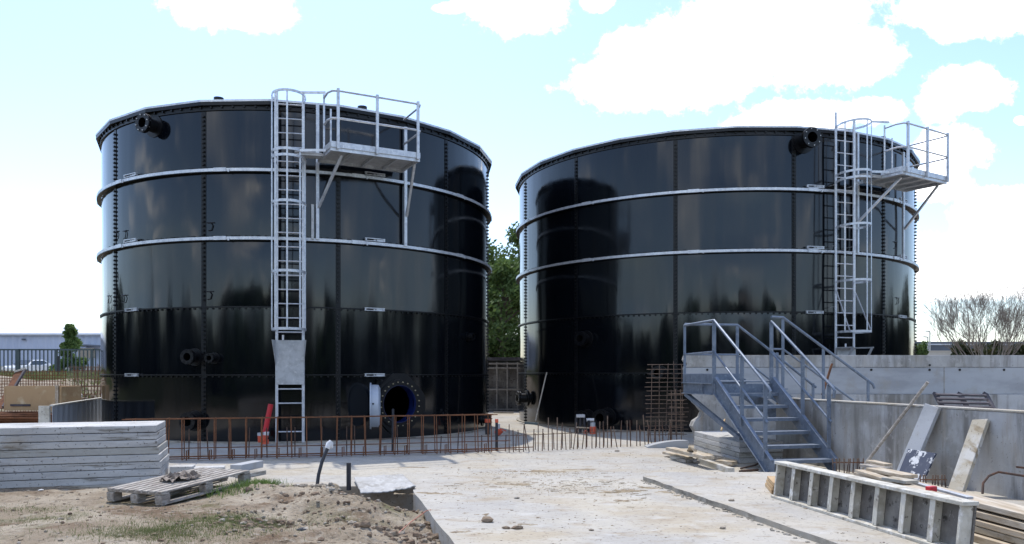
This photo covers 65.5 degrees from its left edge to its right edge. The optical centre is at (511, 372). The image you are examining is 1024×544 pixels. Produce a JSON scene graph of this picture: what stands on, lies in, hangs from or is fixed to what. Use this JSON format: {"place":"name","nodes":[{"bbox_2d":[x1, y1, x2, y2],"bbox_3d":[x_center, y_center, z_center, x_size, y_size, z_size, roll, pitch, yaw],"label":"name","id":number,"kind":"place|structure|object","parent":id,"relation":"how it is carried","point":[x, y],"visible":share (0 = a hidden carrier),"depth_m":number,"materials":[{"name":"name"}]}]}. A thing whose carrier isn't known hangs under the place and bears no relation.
{"place":"outdoors","nodes":[
{"label":"outdoors","id":0,"kind":"place"},
{"bbox_2d":[169,464,194,472],"bbox_3d":[-4.559,1.355,11.023,0.292,0.130,0.260,0,0,-12],"label":"kerb block","id":1,"kind":"object","parent":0,"point":[176,468],"depth_m":10.91,"materials":[{"name":"concrete"}]},
{"bbox_2d":[193,465,224,468],"bbox_3d":[-4.239,1.370,11.165,0.406,0.100,0.240,0,0,-18],"label":"kerb block","id":2,"kind":"object","parent":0,"point":[220,466],"depth_m":11.17,"materials":[{"name":"concrete"}]},
{"bbox_2d":[0,409,440,543],"bbox_3d":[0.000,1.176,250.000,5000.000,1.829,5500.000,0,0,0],"label":"ground","id":3,"kind":"structure","parent":0,"point":[260,502],"depth_m":8.08,"materials":[{"name":"soil"}]},
{"bbox_2d":[2,360,50,370],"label":"parked car","id":4,"kind":"object","parent":3,"relation":"on","point":[29,365],"visible":0.16,"depth_m":67.40,"materials":[{"name":"white paint"}]},
{"bbox_2d":[0,370,99,398],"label":"grass","id":5,"kind":"structure","parent":3,"relation":"on","point":[60,373],"depth_m":35.20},
{"bbox_2d":[0,327,100,369],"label":"warehouse","id":6,"kind":"structure","parent":3,"relation":"on","point":[33,337],"depth_m":74.05,"materials":[{"name":"metal"}]},
{"bbox_2d":[78,348,94,357],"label":"window","id":7,"kind":"structure","parent":6,"relation":"in","point":[81,351],"depth_m":73.86,"materials":[{"name":"grey glass"}]},
{"bbox_2d":[0,349,100,374],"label":"metal fence","id":8,"kind":"object","parent":3,"relation":"on","point":[18,360],"visible":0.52,"depth_m":37.98,"materials":[{"name":"metal"}]},
{"bbox_2d":[0,376,100,398],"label":"earth mound","id":9,"kind":"object","parent":3,"relation":"on","point":[24,382],"visible":0.18,"depth_m":31.68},
{"bbox_2d":[49,323,88,371],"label":"young tree","id":10,"kind":"object","parent":3,"relation":"on","point":[72,340],"visible":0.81,"depth_m":45.75,"materials":[{"name":"green plant"}]},
{"bbox_2d":[0,467,168,487],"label":"concrete slab","id":11,"kind":"structure","parent":3,"relation":"on","point":[65,482],"depth_m":9.97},
{"bbox_2d":[0,460,168,480],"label":"concrete slab","id":12,"kind":"structure","parent":11,"relation":"on","point":[78,474],"depth_m":9.99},
{"bbox_2d":[0,454,168,472],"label":"concrete slab","id":13,"kind":"structure","parent":12,"relation":"on","point":[82,466],"depth_m":10.00,"materials":[{"name":"concrete"}]},
{"bbox_2d":[0,447,167,465],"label":"concrete slab","id":14,"kind":"structure","parent":13,"relation":"on","point":[159,456],"depth_m":9.99,"materials":[{"name":"concrete"}]},
{"bbox_2d":[0,440,166,457],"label":"concrete slab","id":15,"kind":"structure","parent":14,"relation":"on","point":[79,452],"depth_m":10.00,"materials":[{"name":"concrete"}]},
{"bbox_2d":[0,434,165,449],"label":"concrete slab","id":16,"kind":"structure","parent":15,"relation":"on","point":[81,444],"depth_m":10.00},
{"bbox_2d":[0,427,165,442],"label":"concrete slab","id":17,"kind":"structure","parent":16,"relation":"on","point":[79,437],"depth_m":9.99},
{"bbox_2d":[0,421,164,434],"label":"concrete slab","id":18,"kind":"structure","parent":17,"relation":"on","point":[74,427],"depth_m":10.11,"materials":[{"name":"concrete"}]},
{"bbox_2d":[1,502,345,543],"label":"grass","id":19,"kind":"structure","parent":3,"relation":"on","point":[146,531],"depth_m":7.12,"materials":[{"name":"plant"}]},
{"bbox_2d":[0,497,347,532],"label":"grass","id":20,"kind":"structure","parent":3,"relation":"on","point":[26,519],"depth_m":7.95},
{"bbox_2d":[107,467,250,505],"bbox_3d":[-3.842,1.311,9.290,0.800,0.222,1.404,0,0,22],"label":"wooden pallet","id":21,"kind":"object","parent":3,"relation":"on","point":[162,491],"visible":0.93,"depth_m":8.98,"materials":[{"name":"wood"}]},
{"bbox_2d":[159,470,201,482],"bbox_3d":[-3.825,1.197,9.211,0.392,0.111,0.601,0,0,20],"label":"crumpled paper","id":22,"kind":"object","parent":21,"relation":"on","point":[183,474],"visible":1,"depth_m":9.16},
{"bbox_2d":[1,485,438,543],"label":"dirt clods","id":23,"kind":"object","parent":3,"relation":"on","point":[431,536],"visible":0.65,"depth_m":7.72,"materials":[{"name":"soil"}]},
{"bbox_2d":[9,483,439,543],"bbox_3d":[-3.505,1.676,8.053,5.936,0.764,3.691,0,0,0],"label":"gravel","id":24,"kind":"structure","parent":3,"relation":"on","point":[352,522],"depth_m":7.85,"materials":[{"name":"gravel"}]},
{"bbox_2d":[183,478,293,498],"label":"grass","id":25,"kind":"structure","parent":3,"relation":"on","point":[237,486],"depth_m":9.33,"materials":[{"name":"green plant"}]},
{"bbox_2d":[235,470,265,477],"bbox_3d":[-3.580,1.392,10.916,0.170,0.056,0.477,0,0,17],"label":"kerb block","id":26,"kind":"object","parent":3,"relation":"on","point":[253,473],"depth_m":10.96,"materials":[{"name":"concrete"}]},
{"bbox_2d":[230,460,262,469],"bbox_3d":[-3.705,1.310,11.139,0.170,0.100,0.568,0,0,13],"label":"kerb block","id":27,"kind":"object","parent":26,"relation":"on","point":[252,464],"depth_m":11.04,"materials":[{"name":"concrete"}]},
{"bbox_2d":[278,482,342,493],"bbox_3d":[-2.473,1.563,9.661,0.945,0.494,0.573,0,0,0],"label":"rubble","id":28,"kind":"object","parent":3,"relation":"on","point":[311,485],"visible":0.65,"depth_m":9.58,"materials":[{"name":"grey stone"}]},
{"bbox_2d":[316,440,332,483],"bbox_3d":[-2.363,1.145,9.993,0.262,0.589,0.090,0,0,-44],"label":"flexible duct","id":29,"kind":"object","parent":3,"relation":"on","point":[329,444],"visible":0.91,"depth_m":9.97,"materials":[{"name":"black plastic"}]},
{"bbox_2d":[346,463,350,490],"bbox_3d":[-1.968,1.255,9.600,0.055,0.329,0.056,0,0,0],"label":"pipe post","id":30,"kind":"object","parent":3,"relation":"on","point":[348,476],"visible":1,"depth_m":9.58,"materials":[{"name":"black plastic"}]},
{"bbox_2d":[399,509,430,531],"bbox_3d":[-1.006,1.510,7.923,0.135,0.200,0.653,0,0,21],"label":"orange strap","id":31,"kind":"object","parent":3,"relation":"on","point":[413,520],"visible":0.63,"depth_m":8.06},
{"bbox_2d":[488,238,518,354],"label":"leafy tree","id":32,"kind":"object","parent":3,"relation":"on","point":[491,249],"depth_m":45.04,"materials":[{"name":"green plant"}]},
{"bbox_2d":[488,258,519,356],"bbox_3d":[-0.325,-2.412,37.878,4.679,6.065,4.976,0,0,0],"label":"leafy tree","id":33,"kind":"object","parent":3,"relation":"on","point":[504,273],"visible":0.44,"depth_m":36.89,"materials":[{"name":"green plant"}]},
{"bbox_2d":[494,221,519,336],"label":"leafy tree","id":34,"kind":"object","parent":3,"relation":"on","point":[514,239],"visible":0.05,"depth_m":51.43,"materials":[{"name":"green plant"}]},
{"bbox_2d":[915,339,928,354],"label":"dense bush","id":35,"kind":"object","parent":3,"relation":"on","point":[921,348],"visible":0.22,"depth_m":55.54,"materials":[{"name":"green plant"}]},
{"bbox_2d":[925,330,930,350],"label":"street lamp","id":36,"kind":"object","parent":3,"relation":"on","point":[929,339],"visible":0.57,"depth_m":89.95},
{"bbox_2d":[927,351,951,354],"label":"boundary wall","id":37,"kind":"structure","parent":3,"relation":"on","point":[939,352],"depth_m":59.88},
{"bbox_2d":[915,342,1015,350],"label":"industrial building","id":38,"kind":"structure","parent":3,"relation":"on","point":[936,346],"depth_m":120.00,"materials":[{"name":"grey stone"}]},
{"bbox_2d":[915,271,1023,354],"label":"bare tree","id":39,"kind":"object","parent":3,"relation":"on","point":[1004,320],"visible":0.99,"depth_m":44.14,"materials":[{"name":"plant"}]},
{"bbox_2d":[950,338,1001,354],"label":"dense bush","id":40,"kind":"object","parent":3,"relation":"on","point":[964,348],"visible":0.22,"depth_m":49.59,"materials":[{"name":"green plant"}]},
{"bbox_2d":[979,346,1002,354],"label":"dense bush","id":41,"kind":"object","parent":3,"relation":"on","point":[989,351],"visible":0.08,"depth_m":46.61,"materials":[{"name":"green plant"}]},
{"bbox_2d":[997,342,1023,354],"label":"dense bush","id":42,"kind":"object","parent":3,"relation":"on","point":[1020,351],"visible":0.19,"depth_m":45.56,"materials":[{"name":"green plant"}]},
{"bbox_2d":[72,411,847,543],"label":"concrete yard","id":43,"kind":"structure","parent":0,"point":[667,515],"depth_m":10.09,"materials":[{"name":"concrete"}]},
{"bbox_2d":[0,411,51,422],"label":"rusty steel bundle","id":44,"kind":"object","parent":43,"relation":"on","point":[18,416],"visible":0.27,"depth_m":18.90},
{"bbox_2d":[0,368,25,407],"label":"formwork panel","id":45,"kind":"object","parent":44,"relation":"on","point":[18,375],"visible":0.74,"depth_m":21.28,"materials":[{"name":"wood"}]},
{"bbox_2d":[4,385,80,410],"bbox_3d":[-12.029,0.640,20.427,1.441,0.640,0.975,0,0,0],"label":"plywood crate","id":46,"kind":"object","parent":44,"relation":"on","point":[24,398],"visible":0.77,"depth_m":19.98,"materials":[{"name":"wood"}]},
{"bbox_2d":[38,397,100,422],"bbox_3d":[-10.089,1.035,18.406,0.296,0.770,5.157,0,0,-17],"label":"corrugated hoarding","id":47,"kind":"object","parent":43,"relation":"on","point":[87,410],"visible":0.46,"depth_m":17.61,"materials":[{"name":"metal"}]},
{"bbox_2d":[67,363,100,398],"bbox_3d":[-13.917,0.411,26.151,1.282,1.420,0.034,0,0,-15],"label":"rebar mesh","id":48,"kind":"object","parent":43,"relation":"on","point":[88,376],"visible":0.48,"depth_m":26.14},
{"bbox_2d":[72,365,100,398],"bbox_3d":[-14.178,0.430,26.851,1.375,1.383,0.034,0,0,-5],"label":"rebar mesh","id":49,"kind":"object","parent":43,"relation":"on","point":[84,386],"visible":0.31,"depth_m":26.83,"materials":[{"name":"orange metal"}]},
{"bbox_2d":[188,429,189,455],"bbox_3d":[-5.281,1.170,13.021,0.018,0.500,0.020,0,-2,0],"label":"starter bar","id":50,"kind":"object","parent":43,"relation":"on","point":[189,441],"visible":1,"depth_m":13.02,"materials":[{"name":"metal"}]},
{"bbox_2d":[206,429,208,457],"bbox_3d":[-4.992,1.170,13.060,0.018,0.500,0.021,-3,1,0],"label":"starter bar","id":51,"kind":"object","parent":43,"relation":"on","point":[207,442],"visible":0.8,"depth_m":13.05,"materials":[{"name":"metal"}]},
{"bbox_2d":[257,404,272,443],"bbox_3d":[-4.765,0.996,15.390,0.297,0.780,0.160,0,0,0],"label":"drain pipe","id":52,"kind":"object","parent":43,"relation":"on","point":[268,414],"visible":0.75,"depth_m":15.35,"materials":[{"name":"red plastic"}]},
{"bbox_2d":[96,88,491,443],"bbox_3d":[-5.351,-2.098,20.306,9.724,7.035,10.476,0,0,0],"label":"storage tank","id":53,"kind":"object","parent":43,"relation":"on","point":[285,258],"visible":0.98,"depth_m":16.34,"materials":[{"name":"black metal"}]},
{"bbox_2d":[294,427,295,455],"bbox_3d":[-3.655,1.170,13.414,0.018,0.500,0.020,1,3,0],"label":"starter bar","id":54,"kind":"object","parent":43,"relation":"on","point":[294,439],"visible":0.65,"depth_m":13.41,"materials":[{"name":"metal"}]},
{"bbox_2d":[122,414,532,460],"bbox_3d":[-2.859,1.071,13.343,6.697,0.698,0.337,0,0,-15],"label":"rebar cage","id":55,"kind":"object","parent":43,"relation":"on","point":[343,452],"visible":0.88,"depth_m":13.26,"materials":[{"name":"orange metal"}]},
{"bbox_2d":[354,474,415,493],"bbox_3d":[-1.594,1.385,9.944,0.694,0.068,1.665,0,0,-15],"label":"cover sheet","id":56,"kind":"object","parent":43,"relation":"on","point":[380,483],"visible":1,"depth_m":9.88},
{"bbox_2d":[391,409,393,450],"bbox_3d":[-2.125,1.060,14.200,0.054,0.822,0.044,0,0,0],"label":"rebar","id":57,"kind":"object","parent":43,"relation":"on","point":[392,429],"visible":0.45,"depth_m":14.18,"materials":[{"name":"black metal"}]},
{"bbox_2d":[481,516,493,522],"bbox_3d":[-0.234,1.399,7.556,0.120,0.064,0.088,0,0,0],"label":"stone","id":58,"kind":"object","parent":43,"relation":"on","point":[487,519],"visible":1,"depth_m":7.53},
{"bbox_2d":[485,419,489,434],"bbox_3d":[-0.560,1.244,18.238,0.130,0.352,0.130,0,0,0],"label":"capped pipe","id":59,"kind":"object","parent":43,"relation":"on","point":[486,421],"visible":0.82,"depth_m":18.20,"materials":[{"name":"black plastic"}]},
{"bbox_2d":[495,419,497,449],"bbox_3d":[-0.278,1.132,14.406,0.061,0.576,0.061,0,0,0],"label":"capped pipe","id":60,"kind":"object","parent":43,"relation":"on","point":[496,433],"visible":0.87,"depth_m":14.39,"materials":[{"name":"black plastic"}]},
{"bbox_2d":[488,357,519,410],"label":"formwork wall","id":61,"kind":"structure","parent":43,"relation":"on","point":[503,379],"depth_m":29.09,"materials":[{"name":"metal"}]},
{"bbox_2d":[524,372,546,424],"bbox_3d":[0.637,0.632,19.318,0.707,1.276,0.234,0,0,-36],"label":"floor squeegee","id":62,"kind":"object","parent":43,"relation":"on","point":[533,423],"visible":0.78,"depth_m":19.27,"materials":[{"name":"brown"}]},
{"bbox_2d":[574,414,588,432],"bbox_3d":[1.623,1.200,18.532,0.341,0.444,0.165,0,0,0],"label":"capped pipe","id":63,"kind":"object","parent":43,"relation":"on","point":[580,417],"visible":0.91,"depth_m":18.55,"materials":[{"name":"black plastic"}]},
{"bbox_2d":[586,418,593,431],"bbox_3d":[1.842,1.249,18.755,0.174,0.341,0.080,0,0,0],"label":"capped pipe","id":64,"kind":"object","parent":43,"relation":"on","point":[588,420],"visible":0.79,"depth_m":18.72,"materials":[{"name":"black plastic"}]},
{"bbox_2d":[590,422,595,433],"bbox_3d":[1.867,1.302,18.407,0.140,0.289,0.140,0,0,0],"label":"capped pipe","id":65,"kind":"object","parent":43,"relation":"on","point":[592,424],"visible":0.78,"depth_m":18.36,"materials":[{"name":"orange plastic"}]},
{"bbox_2d":[423,453,887,543],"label":"grit","id":66,"kind":"object","parent":43,"relation":"on","point":[593,505],"visible":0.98,"depth_m":8.47,"materials":[{"name":"gravel"}]},
{"bbox_2d":[644,440,687,447],"bbox_3d":[2.925,1.350,15.147,0.769,0.140,0.400,0,0,0],"label":"concrete hump","id":67,"kind":"object","parent":43,"relation":"on","point":[675,443],"visible":0.94,"depth_m":14.95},
{"bbox_2d":[645,361,688,435],"bbox_3d":[3.198,0.542,16.450,0.980,1.556,0.025,0,0,-13],"label":"rebar mesh","id":68,"kind":"object","parent":43,"relation":"on","point":[666,403],"visible":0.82,"depth_m":16.44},
{"bbox_2d":[667,389,684,439],"bbox_3d":[3.284,0.877,15.925,0.352,1.086,0.021,0,0,10],"label":"rebar mesh","id":69,"kind":"object","parent":43,"relation":"on","point":[676,414],"visible":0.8,"depth_m":15.92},
{"bbox_2d":[670,456,681,459],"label":"timber plank","id":70,"kind":"object","parent":43,"relation":"on","point":[674,457],"visible":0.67,"depth_m":12.88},
{"bbox_2d":[662,451,692,458],"bbox_3d":[2.707,1.360,13.056,0.120,0.040,0.918,0,0,-13],"label":"timber plank","id":71,"kind":"object","parent":70,"relation":"on","point":[675,454],"visible":0.85,"depth_m":13.00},
{"bbox_2d":[666,447,713,459],"bbox_3d":[2.743,1.250,12.363,0.160,0.050,1.425,0,0,-12],"label":"timber plank","id":72,"kind":"object","parent":71,"relation":"on","point":[689,453],"visible":1,"depth_m":12.18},
{"bbox_2d":[677,458,692,462],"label":"timber plank","id":73,"kind":"object","parent":43,"relation":"on","point":[684,460],"visible":1,"depth_m":12.49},
{"bbox_2d":[696,458,734,471],"bbox_3d":[3.014,1.380,11.857,0.090,0.080,1.384,0,0,-5],"label":"timber plank","id":74,"kind":"object","parent":43,"relation":"on","point":[717,466],"visible":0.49,"depth_m":11.68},
{"bbox_2d":[703,453,736,460],"bbox_3d":[3.356,1.390,12.908,0.120,0.050,1.044,0,0,-11],"label":"timber plank","id":75,"kind":"object","parent":43,"relation":"on","point":[716,457],"visible":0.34,"depth_m":12.78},
{"bbox_2d":[715,460,737,465],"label":"timber plank","id":76,"kind":"object","parent":43,"relation":"on","point":[729,462],"visible":0.76,"depth_m":12.02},
{"bbox_2d":[641,480,818,543],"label":"crumbled concrete rubble","id":77,"kind":"object","parent":43,"relation":"on","point":[682,496],"visible":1,"depth_m":8.07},
{"bbox_2d":[515,112,948,433],"bbox_3d":[5.796,-2.275,23.609,11.441,7.390,11.894,0,0,0],"label":"storage tank","id":78,"kind":"object","parent":43,"relation":"on","point":[637,252],"visible":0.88,"depth_m":18.79,"materials":[{"name":"black metal"}]},
{"bbox_2d":[694,445,782,462],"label":"concrete slab","id":79,"kind":"structure","parent":43,"relation":"on","point":[739,460],"depth_m":12.90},
{"bbox_2d":[694,440,781,457],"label":"concrete slab","id":80,"kind":"structure","parent":79,"relation":"on","point":[731,452],"depth_m":12.81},
{"bbox_2d":[694,436,782,452],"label":"concrete slab","id":81,"kind":"structure","parent":80,"relation":"on","point":[726,446],"depth_m":12.95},
{"bbox_2d":[694,431,782,446],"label":"concrete slab","id":82,"kind":"structure","parent":81,"relation":"on","point":[725,437],"depth_m":13.35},
{"bbox_2d":[739,463,758,471],"bbox_3d":[3.541,1.392,11.822,0.268,0.048,1.290,0,0,20],"label":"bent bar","id":83,"kind":"object","parent":43,"relation":"on","point":[750,470],"visible":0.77,"depth_m":11.43,"materials":[{"name":"metal"}]},
{"bbox_2d":[683,316,874,471],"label":"metal staircase","id":84,"kind":"structure","parent":43,"relation":"on","point":[723,388],"depth_m":12.36,"materials":[{"name":"grey metal"}]},
{"bbox_2d":[821,363,832,394],"bbox_3d":[5.442,0.115,13.750,0.065,0.555,0.466,0,0,43],"label":"red prop","id":85,"kind":"object","parent":84,"relation":"on","point":[829,371],"visible":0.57,"depth_m":13.78,"materials":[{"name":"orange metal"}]},
{"bbox_2d":[682,355,1023,439],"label":"concrete wall","id":86,"kind":"structure","parent":43,"relation":"on","point":[998,379],"depth_m":15.30,"materials":[{"name":"grey concrete"}]},
{"bbox_2d":[932,391,995,408],"bbox_3d":[8.415,0.539,14.767,1.240,0.359,0.733,0,0,0],"label":"wooden pallet","id":87,"kind":"object","parent":86,"relation":"on","point":[962,399],"visible":0.79,"depth_m":14.71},
{"bbox_2d":[776,398,1023,499],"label":"concrete wall","id":88,"kind":"structure","parent":43,"relation":"on","point":[860,429],"depth_m":10.00,"materials":[{"name":"concrete"}]},
{"bbox_2d":[861,381,928,468],"bbox_3d":[4.930,0.700,10.285,0.038,1.182,0.914,0,0,-34],"label":"wooden pole","id":89,"kind":"object","parent":88,"relation":"on","point":[914,399],"visible":0.97,"depth_m":10.23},
{"bbox_2d":[498,424,505,435],"bbox_3d":[-0.261,1.299,17.917,0.247,0.278,0.158,0,0,-28],"label":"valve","id":90,"kind":"object","parent":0,"point":[500,431],"visible":0.58,"depth_m":17.87,"materials":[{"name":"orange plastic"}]},
{"bbox_2d":[0,0,1023,341],"label":"sky","id":91,"kind":"structure","parent":0,"point":[527,82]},
{"bbox_2d":[446,473,647,498],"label":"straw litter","id":92,"kind":"object","parent":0,"point":[572,485],"visible":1,"depth_m":9.87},
{"bbox_2d":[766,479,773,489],"bbox_3d":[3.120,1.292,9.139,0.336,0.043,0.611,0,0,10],"label":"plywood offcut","id":93,"kind":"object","parent":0,"point":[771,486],"visible":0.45,"depth_m":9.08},
{"bbox_2d":[767,476,774,485],"bbox_3d":[3.108,1.242,9.064,0.336,0.043,0.611,0,0,10],"label":"plywood offcut","id":94,"kind":"object","parent":93,"relation":"on","point":[771,479],"visible":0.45,"depth_m":9.16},
{"bbox_2d":[643,472,1023,543],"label":"raised paving","id":95,"kind":"structure","parent":0,"point":[718,489],"depth_m":8.23,"materials":[{"name":"concrete"}]},
{"bbox_2d":[765,483,773,493],"bbox_3d":[3.131,1.341,9.211,0.336,0.043,0.611,0,0,10],"label":"plywood offcut","id":96,"kind":"object","parent":95,"relation":"on","point":[769,488],"visible":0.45,"depth_m":9.11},
{"bbox_2d":[771,461,978,543],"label":"formwork panel","id":97,"kind":"object","parent":95,"relation":"on","point":[920,516],"visible":1,"depth_m":6.97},
{"bbox_2d":[859,464,892,469],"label":"timber plank","id":98,"kind":"object","parent":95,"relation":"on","point":[871,466],"visible":0.84,"depth_m":9.20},
{"bbox_2d":[866,460,892,465],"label":"timber plank","id":99,"kind":"object","parent":98,"relation":"on","point":[880,463],"visible":1,"depth_m":9.24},
{"bbox_2d":[899,449,936,481],"bbox_3d":[4.792,1.100,9.448,0.221,0.340,0.464,0,0,-15],"label":"painted board","id":100,"kind":"object","parent":95,"relation":"on","point":[918,462],"visible":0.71,"depth_m":9.43,"materials":[{"name":"grey paint"}]},
{"bbox_2d":[897,403,940,478],"bbox_3d":[4.990,0.865,9.800,0.494,0.965,0.232,0,0,21],"label":"cement board","id":101,"kind":"object","parent":95,"relation":"on","point":[924,426],"visible":0.56,"depth_m":9.75,"materials":[{"name":"concrete"}]},
{"bbox_2d":[948,419,989,491],"bbox_3d":[5.117,0.930,8.920,0.514,0.819,0.213,0,0,-27],"label":"timber plank","id":102,"kind":"object","parent":95,"relation":"on","point":[968,456],"visible":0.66,"depth_m":8.89,"materials":[{"name":"wood"}]},
{"bbox_2d":[974,532,1013,543],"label":"timber plank","id":103,"kind":"object","parent":95,"relation":"on","point":[981,538],"depth_m":6.28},
{"bbox_2d":[975,525,1023,543],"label":"timber plank","id":104,"kind":"object","parent":103,"relation":"on","point":[997,535],"visible":0.06,"depth_m":6.21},
{"bbox_2d":[975,517,1023,538],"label":"timber plank","id":105,"kind":"object","parent":104,"relation":"on","point":[1004,529],"depth_m":6.19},
{"bbox_2d":[976,508,1023,529],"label":"timber plank","id":106,"kind":"object","parent":105,"relation":"on","point":[1000,518],"visible":0.16,"depth_m":6.24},
{"bbox_2d":[854,472,1023,519],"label":"timber plank","id":107,"kind":"object","parent":106,"relation":"on","point":[1003,507],"visible":0.44,"depth_m":6.41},
{"bbox_2d":[866,467,917,477],"bbox_3d":[3.856,1.020,8.102,0.170,0.035,0.604,0,0,-9],"label":"timber plank","id":108,"kind":"object","parent":107,"relation":"on","point":[888,472],"visible":0.91,"depth_m":8.02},
{"bbox_2d":[855,469,937,492],"bbox_3d":[3.612,1.035,7.539,0.100,0.060,1.926,0,0,6],"label":"timber plank","id":109,"kind":"object","parent":107,"relation":"on","point":[870,474],"visible":0.48,"depth_m":7.88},
{"bbox_2d":[881,476,918,483],"bbox_3d":[3.562,0.990,7.316,0.150,0.030,0.288,0,0,-20],"label":"timber plank","id":110,"kind":"object","parent":109,"relation":"on","point":[901,480],"visible":1,"depth_m":7.25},
{"bbox_2d":[925,486,936,491],"bbox_3d":[3.597,1.000,6.832,0.090,0.050,0.050,0,0,-23],"label":"red bracket","id":111,"kind":"object","parent":109,"relation":"on","point":[931,488],"visible":0.72,"depth_m":6.81,"materials":[{"name":"plastic"}]},
{"bbox_2d":[914,482,973,498],"bbox_3d":[3.746,1.028,7.016,0.055,0.037,0.922,0,0,-4],"label":"metal bar","id":112,"kind":"object","parent":107,"relation":"on","point":[953,493],"visible":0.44,"depth_m":6.82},
{"bbox_2d":[981,471,1023,493],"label":"bent bar","id":113,"kind":"object","parent":95,"relation":"on","point":[992,474],"visible":1,"depth_m":7.95,"materials":[{"name":"metal"}]},
{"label":"soil bank","id":114,"kind":"structure","parent":0,"visible":0},
{"bbox_2d":[0,369,66,410],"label":"rebar mesh","id":115,"kind":"object","parent":114,"relation":"on","point":[39,375],"visible":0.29,"depth_m":23.99,"materials":[{"name":"orange metal"}]},
{"label":"starter bar","id":116,"kind":"object","parent":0,"visible":0},
{"bbox_2d":[327,430,638,440],"bbox_3d":[-0.268,1.165,14.742,6.156,0.041,0.202,0,0,-20],"label":"reinforcing bar","id":117,"kind":"object","parent":116,"relation":"attached to","point":[475,436],"visible":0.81,"depth_m":14.52,"materials":[{"name":"metal"}]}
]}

